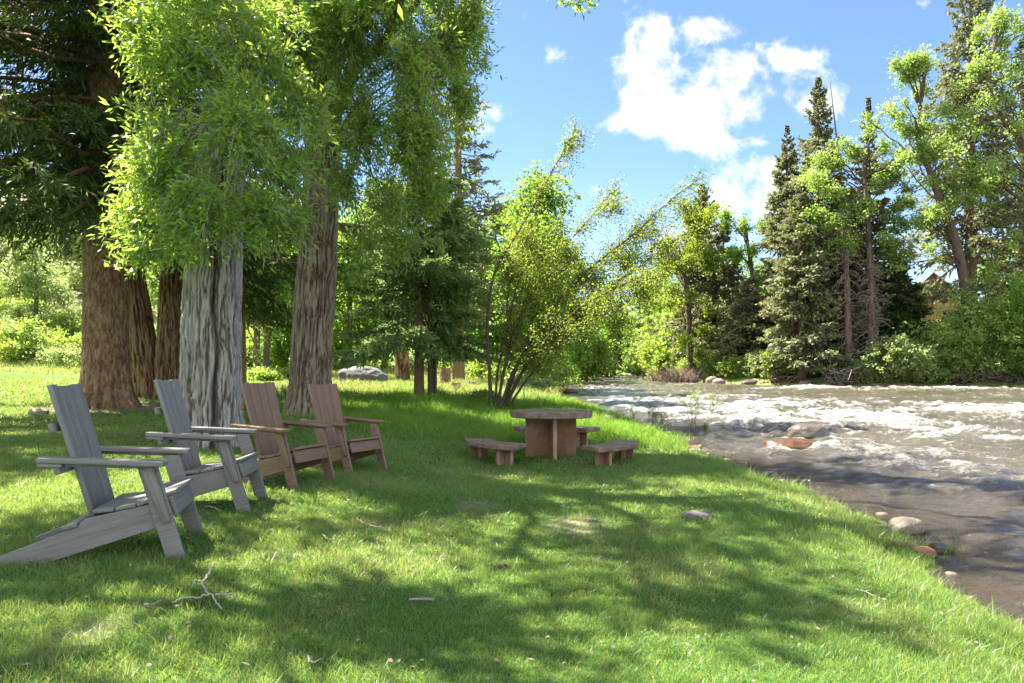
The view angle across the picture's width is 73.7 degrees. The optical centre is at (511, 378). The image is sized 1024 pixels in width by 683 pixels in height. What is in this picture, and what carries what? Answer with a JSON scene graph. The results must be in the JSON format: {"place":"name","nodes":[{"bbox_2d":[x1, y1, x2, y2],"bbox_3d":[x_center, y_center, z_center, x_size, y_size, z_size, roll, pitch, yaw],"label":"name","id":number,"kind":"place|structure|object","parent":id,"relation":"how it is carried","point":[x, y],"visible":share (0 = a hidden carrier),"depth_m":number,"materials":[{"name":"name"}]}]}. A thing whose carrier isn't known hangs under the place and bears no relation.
{"place":"outdoors","nodes":[
{"label":"outdoors","id":0,"kind":"place"},
{"bbox_2d":[244,380,702,457],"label":"tall grass","id":1,"kind":"structure","parent":0,"point":[428,420],"depth_m":15.30,"materials":[{"name":"plant"}]},
{"bbox_2d":[0,194,1023,682],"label":"ground","id":2,"kind":"structure","parent":0,"point":[968,548],"depth_m":4.14,"materials":[{"name":"plant"}]},
{"bbox_2d":[0,316,47,360],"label":"background bush","id":3,"kind":"object","parent":2,"relation":"on","point":[15,328],"visible":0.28,"depth_m":38.04,"materials":[{"name":"green plant"}]},
{"bbox_2d":[0,297,51,315],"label":"background bush","id":4,"kind":"object","parent":2,"relation":"on","point":[11,301],"visible":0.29,"depth_m":46.19,"materials":[{"name":"green plant"}]},
{"bbox_2d":[0,300,67,333],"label":"background bush","id":5,"kind":"object","parent":2,"relation":"on","point":[19,311],"visible":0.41,"depth_m":43.66,"materials":[{"name":"green plant"}]},
{"bbox_2d":[0,236,79,332],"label":"broadleaf tree","id":6,"kind":"object","parent":2,"relation":"on","point":[24,285],"visible":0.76,"depth_m":43.16,"materials":[{"name":"green plant"}]},
{"bbox_2d":[0,314,80,363],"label":"background bush","id":7,"kind":"object","parent":2,"relation":"on","point":[7,346],"visible":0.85,"depth_m":37.43,"materials":[{"name":"green plant"}]},
{"bbox_2d":[7,221,82,268],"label":"broadleaf tree","id":8,"kind":"object","parent":2,"relation":"on","point":[65,258],"visible":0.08,"depth_m":59.39,"materials":[{"name":"green plant"}]},
{"bbox_2d":[21,268,80,309],"bbox_3d":[-33.967,-6.480,49.922,4.421,3.601,4.042,0,0,-18],"label":"background bush","id":9,"kind":"object","parent":2,"relation":"on","point":[60,288],"visible":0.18,"depth_m":49.94,"materials":[{"name":"green plant"}]},
{"bbox_2d":[25,344,80,367],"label":"background bush","id":10,"kind":"object","parent":2,"relation":"on","point":[69,355],"visible":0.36,"depth_m":36.20,"materials":[{"name":"green plant"}]},
{"bbox_2d":[34,326,81,357],"bbox_3d":[-26.340,-1.879,39.865,3.837,2.378,3.307,0,0,0],"label":"background bush","id":11,"kind":"object","parent":2,"relation":"on","point":[74,337],"visible":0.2,"depth_m":39.53,"materials":[{"name":"green plant"}]},
{"bbox_2d":[41,309,81,338],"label":"background bush","id":12,"kind":"object","parent":2,"relation":"on","point":[55,322],"visible":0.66,"depth_m":43.27,"materials":[{"name":"green plant"}]},
{"bbox_2d":[51,257,82,294],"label":"background bush","id":13,"kind":"object","parent":2,"relation":"on","point":[78,289],"visible":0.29,"depth_m":53.20,"materials":[{"name":"green plant"}]},
{"bbox_2d":[55,304,81,332],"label":"background bush","id":14,"kind":"object","parent":2,"relation":"on","point":[78,314],"visible":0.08,"depth_m":44.40,"materials":[{"name":"green plant"}]},
{"bbox_2d":[0,384,204,565],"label":"lawn chair","id":15,"kind":"object","parent":2,"relation":"on","point":[109,517],"visible":0.94,"depth_m":4.19,"materials":[{"name":"grey wood"}]},
{"bbox_2d":[129,88,187,398],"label":"cottonwood tree","id":16,"kind":"object","parent":2,"relation":"on","point":[152,356],"visible":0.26,"depth_m":19.71,"materials":[{"name":"brown plant"}]},
{"bbox_2d":[145,260,246,325],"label":"broadleaf tree","id":17,"kind":"object","parent":2,"relation":"on","point":[151,287],"visible":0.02,"depth_m":35.10,"materials":[{"name":"green plant"}]},
{"bbox_2d":[172,562,238,608],"bbox_3d":[-1.584,1.119,3.715,0.302,0.073,0.650,0,0,-7],"label":"fallen branch","id":18,"kind":"object","parent":2,"relation":"on","point":[205,588],"visible":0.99,"depth_m":3.58,"materials":[{"name":"wood"}]},
{"bbox_2d":[146,379,267,512],"bbox_3d":[-2.723,0.562,5.907,1.044,1.103,0.855,0,0,-8],"label":"lawn chair","id":19,"kind":"object","parent":2,"relation":"on","point":[230,470],"visible":0.87,"depth_m":5.69,"materials":[{"name":"grey wood"}]},
{"bbox_2d":[0,0,416,409],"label":"spruce tree","id":20,"kind":"object","parent":2,"relation":"on","point":[59,120],"visible":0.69,"depth_m":15.62,"materials":[{"name":"green plant"}]},
{"bbox_2d":[146,108,296,381],"bbox_3d":[-9.199,-4.955,22.368,5.664,11.399,5.048,0,0,43],"label":"spruce tree","id":21,"kind":"object","parent":2,"relation":"on","point":[257,309],"visible":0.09,"depth_m":22.49,"materials":[{"name":"green plant"}]},
{"bbox_2d":[81,0,409,450],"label":"cottonwood tree","id":22,"kind":"object","parent":2,"relation":"on","point":[223,52],"visible":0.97,"depth_m":8.96,"materials":[{"name":"green plant"}]},
{"bbox_2d":[246,341,289,368],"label":"background bush","id":23,"kind":"object","parent":2,"relation":"on","point":[280,359],"visible":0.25,"depth_m":39.77,"materials":[{"name":"green plant"}]},
{"bbox_2d":[247,363,289,381],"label":"background bush","id":24,"kind":"object","parent":2,"relation":"on","point":[267,373],"visible":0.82,"depth_m":30.12,"materials":[{"name":"green plant"}]},
{"bbox_2d":[245,179,298,368],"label":"broadleaf tree","id":25,"kind":"object","parent":2,"relation":"on","point":[266,354],"visible":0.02,"depth_m":34.86,"materials":[{"name":"green plant"}]},
{"bbox_2d":[230,382,335,488],"bbox_3d":[-2.506,0.595,7.280,1.044,1.103,0.855,0,0,20],"label":"lawn chair","id":26,"kind":"object","parent":2,"relation":"on","point":[276,455],"visible":0.77,"depth_m":7.22,"materials":[{"name":"brown wood"}]},
{"bbox_2d":[244,181,343,378],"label":"broadleaf tree","id":27,"kind":"object","parent":2,"relation":"on","point":[284,296],"visible":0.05,"depth_m":32.87,"materials":[{"name":"green plant"}]},
{"bbox_2d":[246,246,356,369],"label":"broadleaf tree","id":28,"kind":"object","parent":2,"relation":"on","point":[279,342],"visible":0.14,"depth_m":39.54,"materials":[{"name":"green plant"}]},
{"bbox_2d":[0,293,610,407],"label":"meadow grass","id":29,"kind":"structure","parent":2,"relation":"on","point":[282,387],"depth_m":28.73,"materials":[{"name":"plant"}]},
{"bbox_2d":[285,201,394,372],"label":"broadleaf tree","id":30,"kind":"object","parent":2,"relation":"on","point":[340,344],"visible":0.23,"depth_m":39.52,"materials":[{"name":"green plant"}]},
{"bbox_2d":[299,384,387,472],"bbox_3d":[-2.172,0.623,8.524,1.044,1.103,0.855,0,0,27],"label":"lawn chair","id":31,"kind":"object","parent":2,"relation":"on","point":[325,403],"visible":0.73,"depth_m":8.52,"materials":[{"name":"brown wood"}]},
{"bbox_2d":[338,366,387,383],"bbox_3d":[-6.120,0.017,27.990,2.030,1.057,1.552,0,0,0],"label":"boulder","id":32,"kind":"object","parent":2,"relation":"on","point":[365,373],"visible":0.5,"depth_m":27.43,"materials":[{"name":"grey stone"}]},
{"bbox_2d":[338,218,411,370],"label":"broadleaf tree","id":33,"kind":"object","parent":2,"relation":"on","point":[384,363],"visible":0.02,"depth_m":44.60,"materials":[{"name":"green plant"}]},
{"bbox_2d":[395,347,410,380],"bbox_3d":[-4.787,-1.028,30.000,0.884,2.727,0.845,0,0,0],"label":"tree stump","id":34,"kind":"object","parent":2,"relation":"on","point":[402,367],"visible":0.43,"depth_m":29.75,"materials":[{"name":"wood"}]},
{"bbox_2d":[254,0,599,419],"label":"cottonwood tree","id":35,"kind":"object","parent":2,"relation":"on","point":[345,28],"visible":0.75,"depth_m":13.19,"materials":[{"name":"green plant"}]},
{"bbox_2d":[332,141,521,397],"bbox_3d":[-2.850,-3.458,20.863,6.089,8.711,6.129,0,0,-34],"label":"young spruce","id":36,"kind":"object","parent":2,"relation":"on","point":[444,349],"visible":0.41,"depth_m":20.30,"materials":[{"name":"green plant"}]},
{"bbox_2d":[391,206,475,395],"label":"slender spruce","id":37,"kind":"object","parent":2,"relation":"on","point":[427,323],"visible":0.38,"depth_m":20.67,"materials":[{"name":"green plant"}]},
{"bbox_2d":[409,224,473,392],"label":"slender spruce","id":38,"kind":"object","parent":2,"relation":"on","point":[435,369],"visible":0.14,"depth_m":21.33,"materials":[{"name":"green plant"}]},
{"bbox_2d":[404,56,519,380],"bbox_3d":[-2.645,-7.794,30.966,6.024,16.582,6.412,0,0,0],"label":"spruce tree","id":39,"kind":"object","parent":2,"relation":"on","point":[458,370],"visible":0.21,"depth_m":30.83,"materials":[{"name":"green plant"}]},
{"bbox_2d":[447,186,511,359],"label":"broadleaf tree","id":40,"kind":"object","parent":2,"relation":"on","point":[492,240],"visible":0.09,"depth_m":41.48,"materials":[{"name":"green plant"}]},
{"bbox_2d":[465,354,510,381],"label":"background bush","id":41,"kind":"object","parent":2,"relation":"on","point":[476,369],"visible":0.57,"depth_m":33.56,"materials":[{"name":"green plant"}]},
{"bbox_2d":[469,279,517,372],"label":"spruce tree","id":42,"kind":"object","parent":2,"relation":"on","point":[492,333],"visible":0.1,"depth_m":39.21,"materials":[{"name":"green plant"}]},
{"bbox_2d":[464,438,525,465],"bbox_3d":[-0.322,1.285,10.682,0.609,0.590,1.565,0,0,-31],"label":"stone bench","id":43,"kind":"object","parent":2,"relation":"on","point":[504,452],"visible":0.73,"depth_m":10.31,"materials":[{"name":"red stone"}]},
{"bbox_2d":[0,375,1023,682],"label":"lawn grass","id":44,"kind":"structure","parent":2,"relation":"on","point":[848,527],"depth_m":4.42,"materials":[{"name":"plant"}]},
{"bbox_2d":[472,160,581,377],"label":"broadleaf tree","id":45,"kind":"object","parent":2,"relation":"on","point":[552,204],"visible":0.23,"depth_m":38.01,"materials":[{"name":"green plant"}]},
{"bbox_2d":[499,372,562,390],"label":"river bush","id":46,"kind":"object","parent":2,"relation":"on","point":[543,383],"visible":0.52,"depth_m":29.21,"materials":[{"name":"green plant"}]},
{"bbox_2d":[508,348,565,383],"bbox_3d":[1.401,-0.573,37.315,3.540,2.363,3.616,0,0,0],"label":"river bush","id":47,"kind":"object","parent":2,"relation":"on","point":[555,368],"visible":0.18,"depth_m":36.58,"materials":[{"name":"green plant"}]},
{"bbox_2d":[510,409,591,458],"bbox_3d":[0.645,1.015,11.268,1.351,0.960,1.352,0,0,0],"label":"stone table","id":48,"kind":"object","parent":2,"relation":"on","point":[551,433],"visible":0.91,"depth_m":11.20,"materials":[{"name":"red stone"}]},
{"bbox_2d":[514,426,599,447],"bbox_3d":[0.809,1.185,12.446,1.590,0.590,0.617,0,0,8],"label":"stone bench","id":49,"kind":"object","parent":2,"relation":"on","point":[582,434],"visible":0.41,"depth_m":12.30,"materials":[{"name":"red stone"}]},
{"bbox_2d":[545,239,583,388],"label":"broadleaf tree","id":50,"kind":"object","parent":2,"relation":"on","point":[570,366],"visible":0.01,"depth_m":44.28,"materials":[{"name":"green plant"}]},
{"bbox_2d":[553,249,600,371],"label":"broadleaf tree","id":51,"kind":"object","parent":2,"relation":"on","point":[578,356],"visible":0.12,"depth_m":56.70,"materials":[{"name":"green plant"}]},
{"bbox_2d":[457,117,716,409],"bbox_3d":[1.876,-3.156,18.813,7.097,8.355,4.401,0,0,28],"label":"alder tree","id":52,"kind":"object","parent":2,"relation":"on","point":[577,316],"visible":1,"depth_m":18.58,"materials":[{"name":"green plant"}]},
{"bbox_2d":[564,313,626,381],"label":"broadleaf tree","id":53,"kind":"object","parent":2,"relation":"on","point":[588,372],"visible":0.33,"depth_m":61.34,"materials":[{"name":"green plant"}]},
{"bbox_2d":[582,440,637,466],"bbox_3d":[1.589,1.315,10.646,0.583,0.590,1.465,0,0,33],"label":"stone bench","id":54,"kind":"object","parent":2,"relation":"on","point":[623,449],"visible":0.71,"depth_m":10.29,"materials":[{"name":"red stone"}]},
{"bbox_2d":[608,308,631,375],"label":"broadleaf tree","id":55,"kind":"object","parent":2,"relation":"on","point":[619,356],"visible":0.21,"depth_m":94.57,"materials":[{"name":"green plant"}]},
{"bbox_2d":[617,267,654,372],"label":"broadleaf tree","id":56,"kind":"object","parent":2,"relation":"on","point":[630,334],"visible":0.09,"depth_m":111.88,"materials":[{"name":"green plant"}]},
{"bbox_2d":[628,357,652,377],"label":"bank bush","id":57,"kind":"object","parent":2,"relation":"on","point":[638,372],"visible":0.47,"depth_m":81.84,"materials":[{"name":"green plant"}]},
{"bbox_2d":[625,265,664,371],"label":"broadleaf tree","id":58,"kind":"object","parent":2,"relation":"on","point":[643,320],"visible":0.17,"depth_m":91.93,"materials":[{"name":"green plant"}]},
{"bbox_2d":[623,297,695,378],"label":"broadleaf tree","id":59,"kind":"object","parent":2,"relation":"on","point":[665,331],"visible":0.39,"depth_m":70.61,"materials":[{"name":"green plant"}]},
{"bbox_2d":[649,348,680,376],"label":"bank bush","id":60,"kind":"object","parent":2,"relation":"on","point":[662,359],"visible":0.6,"depth_m":67.53,"materials":[{"name":"green plant"}]},
{"bbox_2d":[642,274,694,347],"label":"broadleaf tree","id":61,"kind":"object","parent":2,"relation":"on","point":[648,322],"visible":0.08,"depth_m":89.48,"materials":[{"name":"green plant"}]},
{"bbox_2d":[645,271,697,359],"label":"broadleaf tree","id":62,"kind":"object","parent":2,"relation":"on","point":[677,282],"visible":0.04,"depth_m":83.16,"materials":[{"name":"green plant"}]},
{"bbox_2d":[637,366,712,382],"bbox_3d":[15.415,-0.279,61.771,8.115,1.747,4.509,0,0,0],"label":"dry brush","id":63,"kind":"object","parent":2,"relation":"on","point":[688,377],"visible":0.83,"depth_m":61.39,"materials":[{"name":"plant"}]},
{"bbox_2d":[635,200,740,370],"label":"cottonwood tree","id":64,"kind":"object","parent":2,"relation":"on","point":[671,301],"visible":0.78,"depth_m":61.66,"materials":[{"name":"green plant"}]},
{"bbox_2d":[670,379,714,439],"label":"willow sapling","id":65,"kind":"object","parent":2,"relation":"on","point":[691,410],"visible":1,"depth_m":15.53,"materials":[{"name":"green plant"}]},
{"bbox_2d":[658,183,729,363],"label":"spruce tree","id":66,"kind":"object","parent":2,"relation":"on","point":[694,278],"visible":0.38,"depth_m":66.31,"materials":[{"name":"green plant"}]},
{"bbox_2d":[680,510,712,519],"bbox_3d":[1.735,1.297,6.425,0.300,0.099,0.210,0,0,0],"label":"lawn rock","id":67,"kind":"object","parent":2,"relation":"on","point":[696,513],"visible":0.59,"depth_m":6.35,"materials":[{"name":"grey stone"}]},
{"bbox_2d":[683,219,746,356],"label":"spruce tree","id":68,"kind":"object","parent":2,"relation":"on","point":[722,295],"visible":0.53,"depth_m":64.15,"materials":[{"name":"green plant"}]},
{"bbox_2d":[693,345,746,377],"bbox_3d":[18.704,-1.323,61.036,5.005,3.527,2.900,0,0,0],"label":"bank bush","id":69,"kind":"object","parent":2,"relation":"on","point":[707,364],"visible":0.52,"depth_m":60.65,"materials":[{"name":"green plant"}]},
{"bbox_2d":[712,351,752,378],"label":"bank bush","id":70,"kind":"object","parent":2,"relation":"on","point":[731,368],"visible":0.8,"depth_m":58.20,"materials":[{"name":"green plant"}]},
{"bbox_2d":[708,277,768,364],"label":"spruce tree","id":71,"kind":"object","parent":2,"relation":"on","point":[737,322],"visible":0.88,"depth_m":59.98,"materials":[{"name":"green plant"}]},
{"bbox_2d":[697,201,783,351],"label":"cottonwood tree","id":72,"kind":"object","parent":2,"relation":"on","point":[742,228],"visible":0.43,"depth_m":60.80,"materials":[{"name":"green plant"}]},
{"bbox_2d":[737,348,768,378],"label":"bank bush","id":73,"kind":"object","parent":2,"relation":"on","point":[753,361],"visible":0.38,"depth_m":56.81,"materials":[{"name":"green plant"}]},
{"bbox_2d":[747,125,800,351],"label":"spruce tree","id":74,"kind":"object","parent":2,"relation":"on","point":[786,160],"visible":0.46,"depth_m":58.74,"materials":[{"name":"green plant"}]},
{"bbox_2d":[756,351,795,381],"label":"bank bush","id":75,"kind":"object","parent":2,"relation":"on","point":[770,370],"visible":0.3,"depth_m":54.77,"materials":[{"name":"green plant"}]},
{"bbox_2d":[765,370,805,384],"bbox_3d":[21.694,0.034,53.906,4.076,1.401,2.343,0,0,0],"label":"driftwood","id":76,"kind":"object","parent":2,"relation":"on","point":[791,379],"visible":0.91,"depth_m":53.81,"materials":[{"name":"brown wood"}]},
{"bbox_2d":[746,182,856,381],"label":"spruce tree","id":77,"kind":"object","parent":2,"relation":"on","point":[793,289],"visible":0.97,"depth_m":52.71,"materials":[{"name":"green plant"}]},
{"bbox_2d":[777,342,827,379],"bbox_3d":[23.396,-1.254,53.688,4.796,3.842,2.882,0,0,0],"label":"bank bush","id":78,"kind":"object","parent":2,"relation":"on","point":[794,371],"visible":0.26,"depth_m":53.66,"materials":[{"name":"green plant"}]},
{"bbox_2d":[761,76,886,351],"bbox_3d":[25.473,-12.630,55.971,9.186,24.329,9.366,0,0,26],"label":"spruce tree","id":79,"kind":"object","parent":2,"relation":"on","point":[818,101],"visible":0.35,"depth_m":55.27,"materials":[{"name":"green plant"}]},
{"bbox_2d":[806,343,847,378],"bbox_3d":[24.592,-1.217,52.901,4.741,3.372,2.832,0,0,0],"label":"bank bush","id":80,"kind":"object","parent":2,"relation":"on","point":[840,366],"visible":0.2,"depth_m":52.49,"materials":[{"name":"green plant"}]},
{"bbox_2d":[643,424,1023,613],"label":"shore gravel","id":81,"kind":"structure","parent":2,"relation":"on","point":[960,569],"depth_m":6.03,"materials":[{"name":"stone"}]},
{"bbox_2d":[808,185,875,359],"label":"spruce tree","id":82,"kind":"object","parent":2,"relation":"on","point":[831,305],"visible":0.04,"depth_m":55.33,"materials":[{"name":"green plant"}]},
{"bbox_2d":[830,82,856,360],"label":"dead tree","id":83,"kind":"object","parent":2,"relation":"on","point":[836,133],"visible":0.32,"depth_m":54.92,"materials":[{"name":"wood"}]},
{"bbox_2d":[819,365,869,385],"bbox_3d":[24.548,-0.174,50.403,3.230,1.705,2.649,0,0,0],"label":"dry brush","id":84,"kind":"object","parent":2,"relation":"on","point":[841,377],"visible":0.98,"depth_m":50.30,"materials":[{"name":"grey wood"}]},
{"bbox_2d":[826,226,867,378],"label":"dead tree","id":85,"kind":"object","parent":2,"relation":"on","point":[847,323],"visible":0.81,"depth_m":51.81,"materials":[{"name":"brown plant"}]},
{"bbox_2d":[842,355,885,384],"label":"bank bush","id":86,"kind":"object","parent":2,"relation":"on","point":[870,376],"visible":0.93,"depth_m":50.24,"materials":[{"name":"green plant"}]},
{"bbox_2d":[792,101,942,347],"bbox_3d":[26.527,-10.411,52.367,10.605,20.516,6.139,0,0,7],"label":"cottonwood tree","id":87,"kind":"object","parent":2,"relation":"on","point":[820,180],"visible":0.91,"depth_m":52.23,"materials":[{"name":"green plant"}]},
{"bbox_2d":[850,244,895,382],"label":"dead tree","id":88,"kind":"object","parent":2,"relation":"on","point":[871,301],"visible":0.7,"depth_m":51.37,"materials":[{"name":"brown plant"}]},
{"bbox_2d":[828,97,930,351],"bbox_3d":[29.039,-11.831,55.655,10.016,22.536,8.568,0,0,0],"label":"spruce tree","id":89,"kind":"object","parent":2,"relation":"on","point":[876,225],"visible":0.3,"depth_m":55.03,"materials":[{"name":"green plant"}]},
{"bbox_2d":[857,259,937,358],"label":"spruce tree","id":90,"kind":"object","parent":2,"relation":"on","point":[898,313],"visible":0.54,"depth_m":53.08,"materials":[{"name":"green plant"}]},
{"bbox_2d":[887,516,925,534],"bbox_3d":[3.905,1.477,6.754,0.320,0.208,0.273,0,0,0],"label":"shore rock","id":91,"kind":"object","parent":2,"relation":"on","point":[907,522],"visible":0.7,"depth_m":6.66,"materials":[{"name":"stone"}]},
{"bbox_2d":[853,331,986,385],"bbox_3d":[29.728,-1.239,49.749,9.841,4.231,5.400,0,0,0],"label":"bank bush","id":92,"kind":"object","parent":2,"relation":"on","point":[913,363],"visible":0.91,"depth_m":48.75,"materials":[{"name":"green plant"}]},
{"bbox_2d":[850,43,1010,377],"bbox_3d":[30.772,-12.378,49.894,10.464,25.000,6.293,0,0,12],"label":"cottonwood tree","id":93,"kind":"object","parent":2,"relation":"on","point":[916,64],"visible":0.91,"depth_m":49.68,"materials":[{"name":"green plant"}]},
{"bbox_2d":[904,272,961,355],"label":"wooden house","id":94,"kind":"structure","parent":2,"relation":"on","point":[933,275],"depth_m":73.79,"materials":[{"name":"wood"}]},
{"bbox_2d":[927,542,954,555],"bbox_3d":[3.795,1.504,6.043,0.197,0.113,0.187,0,0,0],"label":"shore rock","id":95,"kind":"object","parent":2,"relation":"on","point":[936,546],"visible":0.66,"depth_m":5.97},
{"bbox_2d":[891,0,1023,284],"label":"cottonwood tree","id":96,"kind":"object","parent":2,"relation":"on","point":[1000,26],"visible":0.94,"depth_m":48.55,"materials":[{"name":"green plant"}]},
{"bbox_2d":[894,269,1023,383],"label":"bank bush","id":97,"kind":"object","parent":2,"relation":"on","point":[974,349],"visible":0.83,"depth_m":48.70,"materials":[{"name":"green plant"}]},
{"bbox_2d":[897,0,1023,359],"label":"spruce tree","id":98,"kind":"object","parent":2,"relation":"on","point":[972,236],"visible":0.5,"depth_m":53.40,"materials":[{"name":"green plant"}]},
{"bbox_2d":[930,367,999,385],"bbox_3d":[31.846,0.045,48.793,4.405,1.644,2.645,0,0,10],"label":"driftwood","id":99,"kind":"object","parent":2,"relation":"on","point":[965,381],"visible":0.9,"depth_m":48.32,"materials":[{"name":"brown wood"}]},
{"bbox_2d":[938,38,1023,361],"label":"spruce tree","id":100,"kind":"object","parent":2,"relation":"on","point":[1017,189],"visible":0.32,"depth_m":57.86,"materials":[{"name":"green plant"}]},
{"bbox_2d":[973,372,1023,386],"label":"driftwood","id":101,"kind":"object","parent":2,"relation":"on","point":[1010,381],"visible":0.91,"depth_m":48.00,"materials":[{"name":"brown wood"}]},
{"bbox_2d":[976,257,1023,377],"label":"bank bush","id":102,"kind":"object","parent":2,"relation":"on","point":[1019,303],"visible":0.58,"depth_m":47.90,"materials":[{"name":"green plant"}]},
{"bbox_2d":[0,0,1023,324],"label":"sky","id":103,"kind":"structure","parent":0,"point":[670,88],"materials":[{"name":"blue"}]},
{"bbox_2d":[561,374,1023,621],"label":"water","id":104,"kind":"structure","parent":0,"point":[954,450],"depth_m":15.72,"materials":[{"name":"liquid"}]},
{"bbox_2d":[762,438,816,449],"bbox_3d":[5.360,1.311,12.969,1.150,0.344,0.867,0,0,0],"label":"river rock","id":105,"kind":"object","parent":104,"relation":"in","point":[796,443],"visible":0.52,"depth_m":12.72,"materials":[{"name":"stone"}]},
{"bbox_2d":[787,424,829,438],"bbox_3d":[6.260,1.216,14.385,0.869,0.514,0.769,0,0,0],"label":"river rock","id":106,"kind":"object","parent":104,"relation":"in","point":[809,431],"visible":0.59,"depth_m":14.12,"materials":[{"name":"stone"}]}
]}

